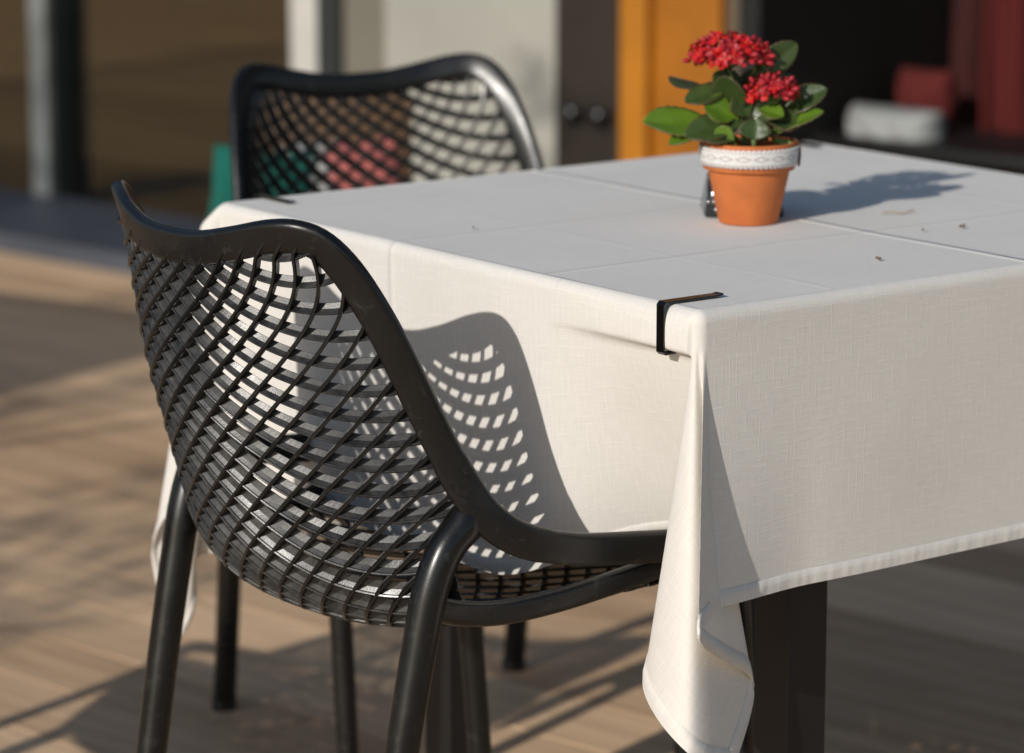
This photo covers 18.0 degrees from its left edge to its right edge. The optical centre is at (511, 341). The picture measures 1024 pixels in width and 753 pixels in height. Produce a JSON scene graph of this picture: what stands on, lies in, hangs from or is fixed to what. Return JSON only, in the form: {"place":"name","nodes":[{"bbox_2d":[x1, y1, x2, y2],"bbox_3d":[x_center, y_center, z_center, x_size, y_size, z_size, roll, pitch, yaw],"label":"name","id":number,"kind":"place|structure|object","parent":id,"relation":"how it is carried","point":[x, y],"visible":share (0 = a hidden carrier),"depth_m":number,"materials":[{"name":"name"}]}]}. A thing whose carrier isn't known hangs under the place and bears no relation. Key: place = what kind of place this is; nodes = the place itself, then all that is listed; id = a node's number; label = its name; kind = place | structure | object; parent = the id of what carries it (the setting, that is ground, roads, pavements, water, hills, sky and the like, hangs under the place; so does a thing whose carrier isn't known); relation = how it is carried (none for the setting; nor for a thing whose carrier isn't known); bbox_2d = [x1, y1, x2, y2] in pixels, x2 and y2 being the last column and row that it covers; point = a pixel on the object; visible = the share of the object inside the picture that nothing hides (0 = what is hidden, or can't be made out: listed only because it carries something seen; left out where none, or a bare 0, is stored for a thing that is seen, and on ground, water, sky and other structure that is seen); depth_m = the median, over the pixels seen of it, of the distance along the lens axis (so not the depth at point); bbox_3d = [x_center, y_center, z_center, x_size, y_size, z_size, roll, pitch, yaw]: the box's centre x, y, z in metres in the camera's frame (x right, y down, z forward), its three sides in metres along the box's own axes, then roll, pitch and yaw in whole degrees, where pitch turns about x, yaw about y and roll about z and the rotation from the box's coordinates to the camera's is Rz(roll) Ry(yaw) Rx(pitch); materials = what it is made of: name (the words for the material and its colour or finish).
{"place":"outdoors","nodes":[
{"label":"outdoors","id":0,"kind":"place"},
{"bbox_2d":[0,0,290,218],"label":"window","id":1,"kind":"structure","parent":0,"point":[162,73],"depth_m":10.79,"materials":[{"name":"brown glass"}]},
{"bbox_2d":[0,252,1023,752],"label":"wooden deck","id":2,"kind":"structure","parent":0,"point":[924,656],"depth_m":4.48,"materials":[{"name":"brown wood"}]},
{"bbox_2d":[256,92,411,179],"bbox_3d":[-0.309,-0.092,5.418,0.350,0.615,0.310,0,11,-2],"label":"bench","id":3,"kind":"object","parent":2,"relation":"on","point":[405,153],"visible":0.04,"depth_m":5.49,"materials":[{"name":"brown wood"}]},
{"bbox_2d":[208,143,314,216],"bbox_3d":[-0.414,-0.240,5.336,0.170,0.160,0.088,5,-5,-4],"label":"cushion","id":4,"kind":"object","parent":3,"relation":"on","point":[222,193],"visible":0.16,"depth_m":5.31,"materials":[{"name":"teal fabric"}]},
{"bbox_2d":[284,141,335,192],"bbox_3d":[-0.327,-0.268,5.365,0.100,0.130,0.068,0,-3,-2],"label":"cushion","id":5,"kind":"object","parent":3,"relation":"on","point":[323,169],"visible":0.06,"depth_m":5.34,"materials":[{"name":"white fabric"}]},
{"bbox_2d":[325,134,401,189],"bbox_3d":[-0.243,-0.270,5.352,0.130,0.130,0.078,-8,-3,-1],"label":"cushion","id":6,"kind":"object","parent":3,"relation":"on","point":[390,162],"visible":0.22,"depth_m":5.32,"materials":[{"name":"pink fabric"}]},
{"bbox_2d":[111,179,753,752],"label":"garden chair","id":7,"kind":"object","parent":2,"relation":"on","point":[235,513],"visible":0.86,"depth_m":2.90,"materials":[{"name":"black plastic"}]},
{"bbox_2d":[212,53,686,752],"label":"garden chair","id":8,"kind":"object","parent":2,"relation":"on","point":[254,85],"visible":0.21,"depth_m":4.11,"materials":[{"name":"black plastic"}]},
{"bbox_2d":[425,570,827,752],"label":"cafe table","id":9,"kind":"object","parent":2,"relation":"on","point":[789,630],"visible":0.11,"depth_m":3.01,"materials":[{"name":"black paint"}]},
{"bbox_2d":[152,141,1023,752],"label":"tablecloth","id":10,"kind":"object","parent":9,"relation":"on","point":[822,393],"visible":0.75,"depth_m":3.01,"materials":[{"name":"white fabric"}]},
{"bbox_2d":[252,194,294,202],"bbox_3d":[-0.253,-0.130,3.437,0.010,0.049,0.068,-8,14,-36],"label":"tablecloth clip","id":11,"kind":"object","parent":10,"relation":"attached to","point":[260,196],"visible":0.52,"depth_m":3.43,"materials":[{"name":"grey metal"}]},
{"bbox_2d":[656,292,723,355],"bbox_3d":[0.157,-0.016,2.855,0.068,0.049,0.010,-8,14,-36],"label":"tablecloth clip","id":12,"kind":"object","parent":10,"relation":"attached to","point":[660,330],"visible":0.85,"depth_m":2.84,"materials":[{"name":"black metal"}]},
{"bbox_2d":[642,30,827,225],"bbox_3d":[0.228,-0.214,3.256,0.157,0.194,0.120,-8,14,-36],"label":"potted plant","id":13,"kind":"object","parent":10,"relation":"on","point":[753,163],"visible":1,"depth_m":3.25,"materials":[{"name":"green plant"}]},
{"bbox_2d":[700,172,783,216],"bbox_3d":[0.238,-0.153,3.353,0.082,0.036,0.082,0,11,0],"label":"candle holder","id":14,"kind":"object","parent":10,"relation":"on","point":[707,204],"visible":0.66,"depth_m":3.32,"materials":[{"name":"clear glass"}]},
{"bbox_2d":[799,141,821,145],"bbox_3d":[0.344,-0.215,3.875,0.010,0.049,0.068,-8,14,-36],"label":"tablecloth clip","id":15,"kind":"object","parent":10,"relation":"attached to","point":[807,143],"visible":0.22,"depth_m":3.85,"materials":[{"name":"grey metal"}]},
{"bbox_2d":[881,210,913,213],"bbox_3d":[0.398,-0.133,3.339,0.040,0.003,0.006,-5,12,-24],"label":"dry twig","id":16,"kind":"object","parent":10,"relation":"on","point":[897,212],"visible":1,"depth_m":3.34,"materials":[{"name":"beige"}]},
{"label":"ground","id":17,"kind":"structure","parent":0,"visible":0},
{"bbox_2d":[0,0,952,274],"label":"cafe building","id":18,"kind":"structure","parent":17,"relation":"on","point":[590,80],"depth_m":7.02,"materials":[{"name":"grey paint"}]},
{"bbox_2d":[555,0,619,167],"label":"door","id":19,"kind":"structure","parent":18,"relation":"in","point":[587,99],"depth_m":6.88,"materials":[{"name":"brown metal"}]},
{"bbox_2d":[810,123,1023,171],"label":"bench","id":20,"kind":"object","parent":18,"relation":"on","point":[965,145],"visible":0.23,"depth_m":6.61,"materials":[{"name":"black paint"}]},
{"bbox_2d":[847,103,944,141],"bbox_3d":[0.797,-0.445,6.729,0.225,0.085,0.128,10,15,42],"label":"cushion","id":21,"kind":"object","parent":20,"relation":"on","point":[890,122],"visible":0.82,"depth_m":6.67,"materials":[{"name":"white fabric"}]},
{"bbox_2d":[896,66,955,117],"bbox_3d":[0.875,-0.527,6.834,0.140,0.100,0.088,10,15,42],"label":"cushion","id":22,"kind":"object","parent":20,"relation":"on","point":[925,89],"visible":0.88,"depth_m":6.80,"materials":[{"name":"red fabric"}]},
{"bbox_2d":[948,0,984,168],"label":"hanging curtain","id":23,"kind":"object","parent":18,"relation":"hanging from","point":[967,38],"visible":0.18,"depth_m":6.97,"materials":[{"name":"red fabric"}]},
{"bbox_2d":[980,0,1023,174],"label":"curtain","id":24,"kind":"object","parent":18,"relation":"hanging from","point":[1002,91],"visible":0.54,"depth_m":6.76,"materials":[{"name":"red fabric"}]}
]}

